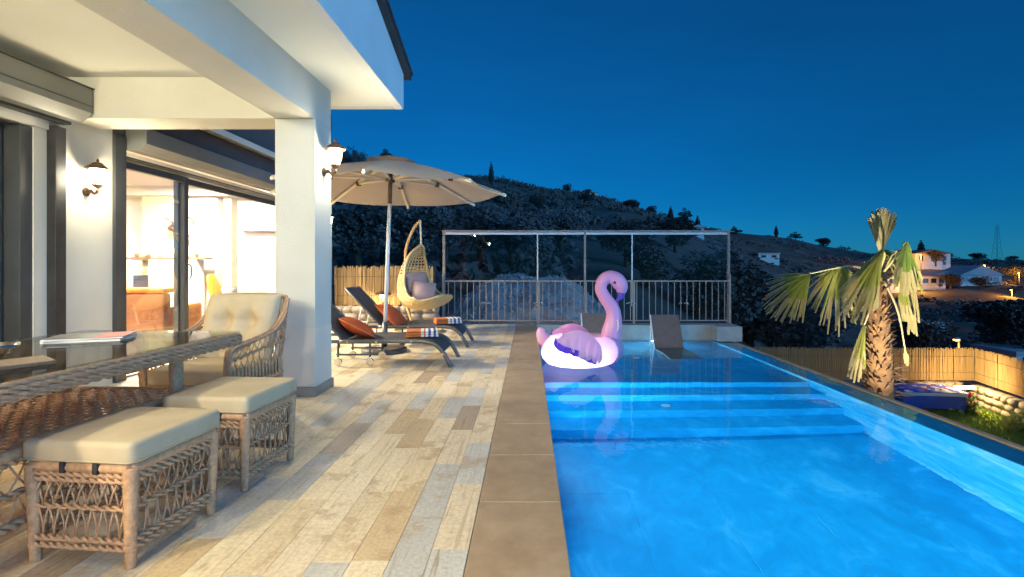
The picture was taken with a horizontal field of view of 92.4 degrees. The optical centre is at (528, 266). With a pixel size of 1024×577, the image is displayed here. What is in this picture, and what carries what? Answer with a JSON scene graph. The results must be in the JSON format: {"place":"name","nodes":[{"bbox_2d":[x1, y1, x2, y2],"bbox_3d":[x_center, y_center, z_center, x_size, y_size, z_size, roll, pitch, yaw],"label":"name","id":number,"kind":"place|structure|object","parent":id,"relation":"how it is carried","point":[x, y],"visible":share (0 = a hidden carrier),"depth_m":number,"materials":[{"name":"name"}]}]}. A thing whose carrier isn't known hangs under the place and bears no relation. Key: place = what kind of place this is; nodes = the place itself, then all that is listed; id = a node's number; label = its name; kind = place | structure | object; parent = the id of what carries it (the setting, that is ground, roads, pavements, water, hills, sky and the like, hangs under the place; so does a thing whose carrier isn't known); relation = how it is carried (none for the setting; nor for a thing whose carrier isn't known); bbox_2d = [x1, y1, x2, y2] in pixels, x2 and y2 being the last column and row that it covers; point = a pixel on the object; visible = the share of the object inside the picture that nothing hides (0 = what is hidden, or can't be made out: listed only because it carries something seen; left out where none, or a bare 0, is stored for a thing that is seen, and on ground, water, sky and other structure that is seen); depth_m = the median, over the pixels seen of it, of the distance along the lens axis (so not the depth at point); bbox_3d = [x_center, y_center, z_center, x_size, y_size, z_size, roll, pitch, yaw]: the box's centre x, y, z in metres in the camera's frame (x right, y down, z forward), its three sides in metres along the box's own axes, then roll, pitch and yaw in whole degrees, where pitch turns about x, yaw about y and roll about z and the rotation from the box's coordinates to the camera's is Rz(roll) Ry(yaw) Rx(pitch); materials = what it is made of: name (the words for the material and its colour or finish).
{"place":"outdoors","nodes":[
{"label":"outdoors","id":0,"kind":"place"},
{"bbox_2d":[0,355,55,369],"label":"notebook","id":1,"kind":"object","parent":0,"point":[16,363],"visible":1,"depth_m":2.01,"materials":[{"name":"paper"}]},
{"bbox_2d":[165,248,172,256],"bbox_3d":[-6.220,-0.245,8.560,0.180,0.170,0.175,0,0,0],"label":"globe lamp","id":2,"kind":"object","parent":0,"point":[169,252],"visible":0.52,"depth_m":8.49,"materials":[{"name":"beige glass"}]},
{"bbox_2d":[0,324,515,576],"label":"terrace","id":3,"kind":"structure","parent":0,"point":[382,473],"depth_m":2.50,"materials":[{"name":"tile"}]},
{"bbox_2d":[22,406,219,569],"bbox_3d":[-1.700,0.903,2.100,0.481,0.495,0.481,0,0,6],"label":"stool","id":4,"kind":"object","parent":3,"relation":"on","point":[131,447],"visible":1,"depth_m":1.91,"materials":[{"name":"wicker"}]},
{"bbox_2d":[0,330,242,535],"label":"dining table","id":5,"kind":"object","parent":3,"relation":"on","point":[42,391],"visible":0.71,"depth_m":2.38,"materials":[{"name":"wicker"}]},
{"bbox_2d":[0,341,20,355],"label":"glass dish","id":6,"kind":"object","parent":5,"relation":"on","point":[8,347],"visible":1,"depth_m":2.21,"materials":[{"name":"glass"}]},
{"bbox_2d":[40,331,136,343],"bbox_3d":[-2.419,0.392,2.721,0.357,0.024,0.250,0,0,-23],"label":"magazine pile","id":7,"kind":"object","parent":5,"relation":"on","point":[91,337],"visible":1,"depth_m":2.66,"materials":[{"name":"paper"}]},
{"bbox_2d":[0,0,412,396],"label":"villa","id":8,"kind":"object","parent":3,"relation":"on","point":[232,103],"visible":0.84,"depth_m":4.35,"materials":[{"name":"paint"}]},
{"bbox_2d":[0,124,1,341],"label":"sliding door","id":9,"kind":"structure","parent":8,"relation":"in","point":[0,124],"depth_m":3.96,"materials":[{"name":"metal"}]},
{"bbox_2d":[82,159,110,195],"bbox_3d":[-3.994,-0.827,4.550,0.209,0.350,0.173,0,0,0],"label":"wall lantern","id":10,"kind":"object","parent":8,"relation":"attached to","point":[98,170],"depth_m":4.52,"materials":[{"name":"white glass"}]},
{"bbox_2d":[126,161,191,374],"bbox_3d":[-4.187,0.015,5.520,0.126,2.230,1.080,0,0,0],"label":"sliding door","id":11,"kind":"structure","parent":8,"relation":"in","point":[184,181],"depth_m":5.99,"materials":[{"name":"metal"}]},
{"bbox_2d":[126,287,201,330],"bbox_3d":[-5.948,0.715,6.735,2.320,0.870,0.910,0,0,-6],"label":"sofa","id":12,"kind":"object","parent":8,"relation":"on","point":[149,308],"visible":0.28,"depth_m":6.40,"materials":[{"name":"brown leather"}]},
{"bbox_2d":[126,196,223,327],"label":"wall","id":13,"kind":"structure","parent":8,"relation":"on","point":[206,231],"depth_m":8.65,"materials":[{"name":"white paint"}]},
{"bbox_2d":[164,217,193,236],"bbox_3d":[-6.074,-0.661,8.553,0.352,0.431,0.330,0,0,0],"label":"stag head","id":14,"kind":"object","parent":13,"relation":"attached to","point":[170,227],"visible":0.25,"depth_m":8.46},
{"bbox_2d":[206,274,221,296],"bbox_3d":[-4.857,0.637,8.190,0.850,1.026,0.480,0,0,-10],"label":"lounge chair","id":15,"kind":"object","parent":8,"relation":"on","point":[213,285],"visible":0.33,"depth_m":8.04,"materials":[{"name":"yellow fabric"}]},
{"bbox_2d":[173,179,274,329],"bbox_3d":[-4.280,0.015,7.405,0.060,2.230,2.890,0,0,0],"label":"sliding door","id":16,"kind":"structure","parent":8,"relation":"in","point":[176,185],"depth_m":5.96,"materials":[{"name":"metal"}]},
{"bbox_2d":[237,227,274,230],"bbox_3d":[-4.805,-0.680,8.944,0.890,0.060,0.189,0,0,0],"label":"wall shelf","id":17,"kind":"object","parent":8,"relation":"attached to","point":[255,228],"depth_m":8.85,"materials":[{"name":"white"}]},
{"bbox_2d":[322,138,345,176],"bbox_3d":[-1.784,-1.007,4.530,0.209,0.350,0.173,0,0,0],"label":"wall lantern","id":18,"kind":"object","parent":8,"relation":"attached to","point":[335,149],"depth_m":4.50,"materials":[{"name":"white glass"}]},
{"bbox_2d":[138,292,289,434],"bbox_3d":[-2.328,0.682,3.742,0.724,0.938,0.762,0,0,6],"label":"armchair","id":19,"kind":"object","parent":3,"relation":"on","point":[256,320],"visible":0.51,"depth_m":3.84,"materials":[{"name":"fabric"}]},
{"bbox_2d":[162,376,296,491],"bbox_3d":[-1.640,0.903,2.740,0.481,0.495,0.481,0,0,5],"label":"stool","id":20,"kind":"object","parent":3,"relation":"on","point":[245,404],"visible":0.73,"depth_m":2.60,"materials":[{"name":"beige fabric"}]},
{"bbox_2d":[336,305,439,325],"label":"stone wall","id":21,"kind":"structure","parent":3,"relation":"on","point":[352,311],"depth_m":9.30,"materials":[{"name":"beige stone"}]},
{"bbox_2d":[374,290,390,303],"bbox_3d":[-2.780,0.605,9.400,0.320,0.300,0.320,0,0,0],"label":"garden lamp","id":22,"kind":"object","parent":21,"relation":"on","point":[381,293],"visible":0.75,"depth_m":9.34,"materials":[{"name":"brown metal"}]},
{"bbox_2d":[334,266,434,304],"bbox_3d":[-2.800,0.365,9.559,1.960,0.770,0.122,0,0,0],"label":"reed fence","id":23,"kind":"object","parent":21,"relation":"on","point":[373,282],"visible":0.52,"depth_m":9.52,"materials":[{"name":"beige wood"}]},
{"bbox_2d":[270,155,506,354],"bbox_3d":[-1.860,-0.177,6.650,2.908,2.655,2.908,0,0,17],"label":"parasol","id":24,"kind":"object","parent":3,"relation":"on","point":[388,181],"visible":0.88,"depth_m":6.94,"materials":[{"name":"beige fabric"}]},
{"bbox_2d":[331,302,459,366],"bbox_3d":[-1.802,0.731,5.930,1.879,0.861,0.678,0,0,0],"label":"sun lounger","id":25,"kind":"object","parent":3,"relation":"on","point":[441,343],"visible":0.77,"depth_m":5.78,"materials":[{"name":"grey metal"}]},
{"bbox_2d":[339,317,374,337],"bbox_3d":[-2.060,0.735,5.930,0.464,0.170,0.464,31,-13,-12],"label":"throw cushion","id":26,"kind":"object","parent":25,"relation":"on","point":[357,327],"visible":0.98,"depth_m":5.75,"materials":[{"name":"orange fabric"}]},
{"bbox_2d":[406,328,438,337],"bbox_3d":[-1.280,0.798,5.931,0.380,0.076,0.269,0,0,-12],"label":"folded towel","id":27,"kind":"object","parent":25,"relation":"on","point":[423,332],"visible":1,"depth_m":5.82,"materials":[{"name":"fabric"}]},
{"bbox_2d":[339,286,473,347],"bbox_3d":[-1.777,0.731,7.300,1.879,0.861,0.678,0,0,0],"label":"sun lounger","id":28,"kind":"object","parent":3,"relation":"on","point":[359,295],"visible":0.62,"depth_m":7.18,"materials":[{"name":"grey metal"}]},
{"bbox_2d":[375,304,407,324],"bbox_3d":[-2.020,0.720,7.300,0.464,0.170,0.464,43,4,9],"label":"throw cushion","id":29,"kind":"object","parent":28,"relation":"on","point":[395,316],"visible":0.77,"depth_m":7.15,"materials":[{"name":"orange fabric"}]},
{"bbox_2d":[433,317,461,323],"bbox_3d":[-1.200,0.798,7.301,0.380,0.076,0.269,0,0,-20],"label":"folded towel","id":30,"kind":"object","parent":28,"relation":"on","point":[445,320],"visible":1,"depth_m":7.19,"materials":[{"name":"orange fabric"}]},
{"bbox_2d":[392,219,452,332],"bbox_3d":[-1.865,0.159,8.562,1.131,1.963,0.940,0,0,28],"label":"hanging chair","id":31,"kind":"object","parent":3,"relation":"on","point":[408,301],"visible":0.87,"depth_m":8.41,"materials":[{"name":"wicker"}]},
{"bbox_2d":[406,272,426,294],"bbox_3d":[-1.930,0.290,8.500,0.400,0.400,0.160,0,-20,-40],"label":"scatter cushion","id":32,"kind":"object","parent":31,"relation":"on","point":[412,276],"visible":0.55,"depth_m":8.43,"materials":[{"name":"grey fabric"}]},
{"bbox_2d":[411,280,435,299],"bbox_3d":[-1.780,0.430,8.360,0.400,0.400,0.160,11,-32,-20],"label":"scatter cushion","id":33,"kind":"object","parent":31,"relation":"on","point":[421,290],"visible":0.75,"depth_m":8.31,"materials":[{"name":"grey fabric"}]},
{"bbox_2d":[331,0,1023,259],"label":"sky","id":34,"kind":"structure","parent":0,"point":[808,118],"materials":[{"name":"blue"}]},
{"bbox_2d":[332,158,1023,385],"bbox_3d":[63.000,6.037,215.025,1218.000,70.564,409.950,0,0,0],"label":"hillside","id":35,"kind":"structure","parent":0,"point":[601,259],"depth_m":57.21,"materials":[{"name":"green plant"}]},
{"bbox_2d":[340,145,368,205],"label":"broadleaf tree","id":36,"kind":"object","parent":35,"relation":"on","point":[355,158],"visible":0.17,"depth_m":59.68,"materials":[{"name":"green plant"}]},
{"bbox_2d":[332,203,394,274],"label":"olive tree","id":37,"kind":"object","parent":35,"relation":"on","point":[355,244],"visible":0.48,"depth_m":26.73,"materials":[{"name":"green plant"}]},
{"bbox_2d":[342,203,426,265],"bbox_3d":[-8.257,-1.682,27.959,4.629,5.020,5.495,0,0,12],"label":"olive tree","id":38,"kind":"object","parent":35,"relation":"on","point":[369,210],"visible":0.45,"depth_m":26.21,"materials":[{"name":"green plant"}]},
{"bbox_2d":[370,205,455,265],"bbox_3d":[-6.081,-1.256,26.389,4.609,4.696,3.084,0,0,8],"label":"olive tree","id":39,"kind":"object","parent":35,"relation":"on","point":[396,224],"visible":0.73,"depth_m":25.68,"materials":[{"name":"green plant"}]},
{"bbox_2d":[402,205,490,271],"bbox_3d":[-4.713,-1.273,27.019,4.026,4.365,4.778,0,0,37],"label":"olive tree","id":40,"kind":"object","parent":35,"relation":"on","point":[459,210],"visible":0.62,"depth_m":26.55,"materials":[{"name":"green plant"}]},
{"bbox_2d":[443,199,489,226],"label":"olive tree","id":41,"kind":"object","parent":35,"relation":"on","point":[469,205],"visible":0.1,"depth_m":42.66,"materials":[{"name":"green plant"}]},
{"bbox_2d":[460,203,509,268],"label":"olive tree","id":42,"kind":"object","parent":35,"relation":"on","point":[494,208],"visible":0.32,"depth_m":28.99,"materials":[{"name":"green plant"}]},
{"bbox_2d":[488,161,493,183],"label":"cypress tree","id":43,"kind":"object","parent":35,"relation":"on","point":[491,175],"visible":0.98,"depth_m":117.83,"materials":[{"name":"green plant"}]},
{"bbox_2d":[477,211,536,268],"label":"olive tree","id":44,"kind":"object","parent":35,"relation":"on","point":[503,222],"visible":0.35,"depth_m":27.90,"materials":[{"name":"green plant"}]},
{"bbox_2d":[491,188,524,216],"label":"olive tree","id":45,"kind":"object","parent":35,"relation":"on","point":[511,200],"visible":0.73,"depth_m":45.03,"materials":[{"name":"green plant"}]},
{"bbox_2d":[509,213,556,276],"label":"olive tree","id":46,"kind":"object","parent":35,"relation":"on","point":[523,222],"visible":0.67,"depth_m":24.91,"materials":[{"name":"green plant"}]},
{"bbox_2d":[529,195,545,211],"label":"broadleaf tree","id":47,"kind":"object","parent":35,"relation":"on","point":[536,200],"visible":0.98,"depth_m":69.18,"materials":[{"name":"green plant"}]},
{"bbox_2d":[535,207,592,254],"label":"olive tree","id":48,"kind":"object","parent":35,"relation":"on","point":[562,218],"visible":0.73,"depth_m":33.45,"materials":[{"name":"green plant"}]},
{"bbox_2d":[562,183,571,190],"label":"broadleaf tree","id":49,"kind":"object","parent":35,"relation":"on","point":[566,187],"visible":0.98,"depth_m":149.51,"materials":[{"name":"green plant"}]},
{"bbox_2d":[577,191,594,201],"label":"broadleaf tree","id":50,"kind":"object","parent":35,"relation":"on","point":[588,196],"visible":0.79,"depth_m":77.35,"materials":[{"name":"green plant"}]},
{"bbox_2d":[596,218,661,267],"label":"broadleaf tree","id":51,"kind":"object","parent":35,"relation":"on","point":[620,241],"visible":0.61,"depth_m":30.40,"materials":[{"name":"green plant"}]},
{"bbox_2d":[623,199,639,208],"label":"broadleaf tree","id":52,"kind":"object","parent":35,"relation":"on","point":[632,203],"visible":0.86,"depth_m":79.49,"materials":[{"name":"green plant"}]},
{"bbox_2d":[621,241,672,288],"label":"broadleaf tree","id":53,"kind":"object","parent":35,"relation":"on","point":[647,257],"visible":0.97,"depth_m":25.20,"materials":[{"name":"green plant"}]},
{"bbox_2d":[645,206,657,212],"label":"broadleaf tree","id":54,"kind":"object","parent":35,"relation":"on","point":[652,208],"visible":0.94,"depth_m":159.29,"materials":[{"name":"green plant"}]},
{"bbox_2d":[667,206,673,218],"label":"cypress tree","id":55,"kind":"object","parent":35,"relation":"on","point":[670,213],"visible":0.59,"depth_m":161.59,"materials":[{"name":"green plant"}]},
{"bbox_2d":[655,216,697,253],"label":"broadleaf tree","id":56,"kind":"object","parent":35,"relation":"on","point":[681,223],"visible":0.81,"depth_m":43.31,"materials":[{"name":"green plant"}]},
{"bbox_2d":[332,153,1023,382],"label":"scrub","id":57,"kind":"object","parent":35,"relation":"on","point":[470,265],"visible":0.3,"depth_m":52.38,"materials":[{"name":"green plant"}]},
{"bbox_2d":[676,207,692,218],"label":"pine tree","id":58,"kind":"object","parent":35,"relation":"on","point":[688,212],"visible":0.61,"depth_m":164.96,"materials":[{"name":"green plant"}]},
{"bbox_2d":[694,224,706,239],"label":"house","id":59,"kind":"structure","parent":35,"relation":"on","point":[700,227],"depth_m":88.50,"materials":[{"name":"white paint"}]},
{"bbox_2d":[679,250,741,278],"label":"broadleaf tree","id":60,"kind":"object","parent":35,"relation":"on","point":[707,260],"visible":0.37,"depth_m":35.92,"materials":[{"name":"green plant"}]},
{"bbox_2d":[669,259,772,323],"bbox_3d":[9.305,1.732,23.877,4.877,4.171,5.050,0,0,17],"label":"broadleaf tree","id":61,"kind":"object","parent":35,"relation":"on","point":[742,289],"visible":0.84,"depth_m":22.99,"materials":[{"name":"green plant"}]},
{"bbox_2d":[730,226,742,233],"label":"pine tree","id":62,"kind":"object","parent":35,"relation":"on","point":[735,230],"visible":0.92,"depth_m":199.45,"materials":[{"name":"green plant"}]},
{"bbox_2d":[697,266,801,347],"bbox_3d":[11.874,2.330,26.919,4.424,5.005,5.712,0,0,-6],"label":"broadleaf tree","id":63,"kind":"object","parent":35,"relation":"on","point":[751,341],"visible":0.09,"depth_m":25.18,"materials":[{"name":"green plant"}]},
{"bbox_2d":[752,253,780,265],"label":"house","id":64,"kind":"structure","parent":35,"relation":"on","point":[771,258],"depth_m":117.50,"materials":[{"name":"white paint"}]},
{"bbox_2d":[731,292,826,351],"bbox_3d":[13.505,3.582,25.769,5.316,4.390,5.133,0,0,-7],"label":"broadleaf tree","id":65,"kind":"object","parent":35,"relation":"on","point":[781,336],"visible":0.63,"depth_m":24.91,"materials":[{"name":"green plant"}]},
{"bbox_2d":[789,232,802,239],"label":"pine tree","id":66,"kind":"object","parent":35,"relation":"on","point":[795,235],"visible":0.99,"depth_m":228.93,"materials":[{"name":"green plant"}]},
{"bbox_2d":[763,304,857,355],"bbox_3d":[17.310,4.538,30.178,4.232,4.788,5.464,0,0,-30],"label":"broadleaf tree","id":67,"kind":"object","parent":35,"relation":"on","point":[832,332],"visible":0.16,"depth_m":28.81,"materials":[{"name":"green plant"}]},
{"bbox_2d":[815,238,830,245],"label":"broadleaf tree","id":68,"kind":"object","parent":35,"relation":"on","point":[823,241],"visible":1,"depth_m":239.05,"materials":[{"name":"green plant"}]},
{"bbox_2d":[753,347,1023,397],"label":"reed fence","id":69,"kind":"object","parent":35,"relation":"on","point":[1002,372],"visible":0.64,"depth_m":15.43,"materials":[{"name":"beige wood"}]},
{"bbox_2d":[887,275,899,292],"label":"house","id":70,"kind":"structure","parent":35,"relation":"on","point":[896,290],"depth_m":105.50,"materials":[{"name":"white paint"}]},
{"bbox_2d":[917,240,925,249],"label":"cypress tree","id":71,"kind":"object","parent":35,"relation":"on","point":[921,246],"visible":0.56,"depth_m":269.41,"materials":[{"name":"green plant"}]},
{"bbox_2d":[890,317,957,358],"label":"broadleaf tree","id":72,"kind":"object","parent":35,"relation":"on","point":[930,330],"visible":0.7,"depth_m":43.91,"materials":[{"name":"green plant"}]},
{"bbox_2d":[917,275,945,289],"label":"house","id":73,"kind":"structure","parent":35,"relation":"on","point":[931,282],"depth_m":107.00,"materials":[{"name":"white paint"}]},
{"bbox_2d":[912,249,951,269],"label":"house","id":74,"kind":"structure","parent":35,"relation":"on","point":[923,260],"depth_m":146.50,"materials":[{"name":"white paint"}]},
{"bbox_2d":[921,271,948,274],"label":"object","id":75,"kind":"structure","parent":35,"relation":"on","point":[934,272],"depth_m":120.30,"materials":[{"name":"white paint"}]},
{"bbox_2d":[927,250,945,265],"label":"broadleaf tree","id":76,"kind":"object","parent":35,"relation":"on","point":[934,254],"visible":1,"depth_m":143.43,"materials":[{"name":"green plant"}]},
{"bbox_2d":[937,273,963,288],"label":"broadleaf tree","id":77,"kind":"object","parent":35,"relation":"on","point":[951,279],"visible":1,"depth_m":104.59,"materials":[{"name":"green plant"}]},
{"bbox_2d":[952,337,960,380],"bbox_3d":[29.590,7.710,33.812,0.725,5.680,0.370,0,0,-20],"label":"street lamp","id":78,"kind":"object","parent":35,"relation":"on","point":[956,339],"visible":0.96,"depth_m":33.74,"materials":[{"name":"grey metal"}]},
{"bbox_2d":[942,266,1002,285],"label":"house","id":79,"kind":"structure","parent":35,"relation":"on","point":[967,273],"depth_m":114.50,"materials":[{"name":"white paint"}]},
{"bbox_2d":[968,253,987,259],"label":"broadleaf tree","id":80,"kind":"object","parent":35,"relation":"on","point":[978,256],"visible":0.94,"depth_m":288.55,"materials":[{"name":"green plant"}]},
{"bbox_2d":[968,276,993,289],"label":"broadleaf tree","id":81,"kind":"object","parent":35,"relation":"on","point":[980,281],"visible":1,"depth_m":107.39,"materials":[{"name":"green plant"}]},
{"bbox_2d":[958,300,1023,347],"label":"broadleaf tree","id":82,"kind":"object","parent":35,"relation":"on","point":[1009,319],"visible":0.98,"depth_m":46.03,"materials":[{"name":"green plant"}]},
{"bbox_2d":[958,298,1023,343],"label":"broadleaf tree","id":83,"kind":"object","parent":35,"relation":"on","point":[966,306],"visible":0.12,"depth_m":49.61,"materials":[{"name":"green plant"}]},
{"bbox_2d":[970,344,1023,367],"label":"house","id":84,"kind":"structure","parent":35,"relation":"on","point":[1011,351],"depth_m":43.68,"materials":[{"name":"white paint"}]},
{"bbox_2d":[1003,265,1023,281],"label":"broadleaf tree","id":85,"kind":"object","parent":35,"relation":"on","point":[1014,270],"visible":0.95,"depth_m":123.42,"materials":[{"name":"green plant"}]},
{"bbox_2d":[464,323,1023,576],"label":"pool","id":86,"kind":"structure","parent":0,"point":[519,530],"depth_m":2.75,"materials":[{"name":"stone"}]},
{"bbox_2d":[442,274,730,323],"bbox_3d":[1.170,0.650,9.860,5.800,1.000,0.043,0,0,0],"label":"railing","id":87,"kind":"object","parent":86,"relation":"on","point":[538,320],"visible":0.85,"depth_m":9.85,"materials":[{"name":"grey metal"}]},
{"bbox_2d":[443,230,729,323],"bbox_3d":[1.170,0.207,9.913,5.800,1.885,0.094,0,0,0],"label":"metal frame","id":88,"kind":"object","parent":86,"relation":"on","point":[588,232],"visible":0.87,"depth_m":9.90,"materials":[{"name":"beige paint"}]},
{"bbox_2d":[581,313,605,332],"bbox_3d":[1.270,1.247,8.737,0.544,0.715,1.322,0,0,0],"label":"pool lounger","id":89,"kind":"object","parent":86,"relation":"on","point":[592,322],"visible":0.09,"depth_m":9.29,"materials":[{"name":"grey plastic"}]},
{"bbox_2d":[650,315,683,347],"bbox_3d":[2.520,1.247,8.477,0.544,0.715,1.322,0,0,0],"label":"pool lounger","id":90,"kind":"object","parent":86,"relation":"on","point":[665,330],"visible":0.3,"depth_m":8.97,"materials":[{"name":"grey plastic"}]},
{"bbox_2d":[539,340,1023,576],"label":"water","id":91,"kind":"structure","parent":86,"relation":"in","point":[702,458],"depth_m":3.39,"materials":[{"name":"blue liquid"}]},
{"bbox_2d":[536,270,627,367],"bbox_3d":[0.807,0.779,7.420,1.377,1.442,1.084,0,0,0],"label":"flamingo float","id":92,"kind":"object","parent":91,"relation":"on","point":[571,345],"visible":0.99,"depth_m":7.16,"materials":[{"name":"pink plastic"}]},
{"bbox_2d":[859,386,1023,399],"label":"garden ground","id":93,"kind":"structure","parent":0,"point":[1005,392],"depth_m":16.39,"materials":[{"name":"soil"}]},
{"bbox_2d":[446,273,604,323],"bbox_3d":[1.100,2.188,14.800,8.200,3.928,8.400,0,0,0],"label":"rubble mound","id":94,"kind":"object","parent":93,"relation":"on","point":[547,287],"visible":0.2,"depth_m":14.10,"materials":[{"name":"stone"}]},
{"bbox_2d":[445,272,604,323],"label":"rubble stones","id":95,"kind":"object","parent":94,"relation":"on","point":[530,296],"visible":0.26,"depth_m":14.42,"materials":[{"name":"stone"}]},
{"bbox_2d":[762,208,923,403],"bbox_3d":[6.646,1.454,10.932,3.533,5.441,2.200,0,0,0],"label":"palm tree","id":96,"kind":"object","parent":93,"relation":"on","point":[872,300],"visible":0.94,"depth_m":10.25,"materials":[{"name":"green plant"}]},
{"bbox_2d":[909,380,963,390],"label":"stone wall","id":97,"kind":"structure","parent":93,"relation":"on","point":[950,383],"depth_m":15.16,"materials":[{"name":"beige stone"}]},
{"bbox_2d":[920,407,1023,445],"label":"lawn","id":98,"kind":"structure","parent":0,"point":[989,427],"depth_m":13.20,"materials":[{"name":"plant"}]},
{"bbox_2d":[894,383,967,413],"bbox_3d":[11.550,3.820,14.350,1.740,0.700,0.980,0,0,6],"label":"day bed","id":99,"kind":"object","parent":98,"relation":"on","point":[933,396],"visible":0.77,"depth_m":13.92,"materials":[{"name":"blue fabric"}]},
{"bbox_2d":[953,386,975,391],"bbox_3d":[12.750,3.835,14.350,0.600,0.670,0.060,0,0,0],"label":"garden floodlight","id":100,"kind":"object","parent":98,"relation":"on","point":[964,388],"visible":0.72,"depth_m":14.32,"materials":[{"name":"grey metal"}]},
{"bbox_2d":[955,391,982,414],"bbox_3d":[12.469,3.869,13.887,0.573,0.691,0.613,0,0,-25],"label":"flowering plant","id":101,"kind":"object","parent":98,"relation":"on","point":[971,408],"visible":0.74,"depth_m":13.79,"materials":[{"name":"green plant"}]},
{"bbox_2d":[969,384,1023,417],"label":"stone wall","id":102,"kind":"structure","parent":98,"relation":"on","point":[996,402],"depth_m":13.81,"materials":[{"name":"beige stone"}]},
{"bbox_2d":[997,409,1023,435],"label":"garden shrub","id":103,"kind":"object","parent":98,"relation":"on","point":[1014,422],"visible":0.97,"depth_m":12.37,"materials":[{"name":"green plant"}]},
{"bbox_3d":[-5.150,0.935,8.300,0.500,0.430,0.500,0,0,0],"label":"side table","id":104,"kind":"object","parent":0,"visible":0},
{"bbox_2d":[221,287,237,293],"bbox_3d":[-5.150,0.530,8.300,0.400,0.400,0.180,0,-20,-20],"label":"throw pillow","id":105,"kind":"object","parent":104,"relation":"on","point":[229,290],"visible":0.16,"depth_m":8.31,"materials":[{"name":"white fabric"}]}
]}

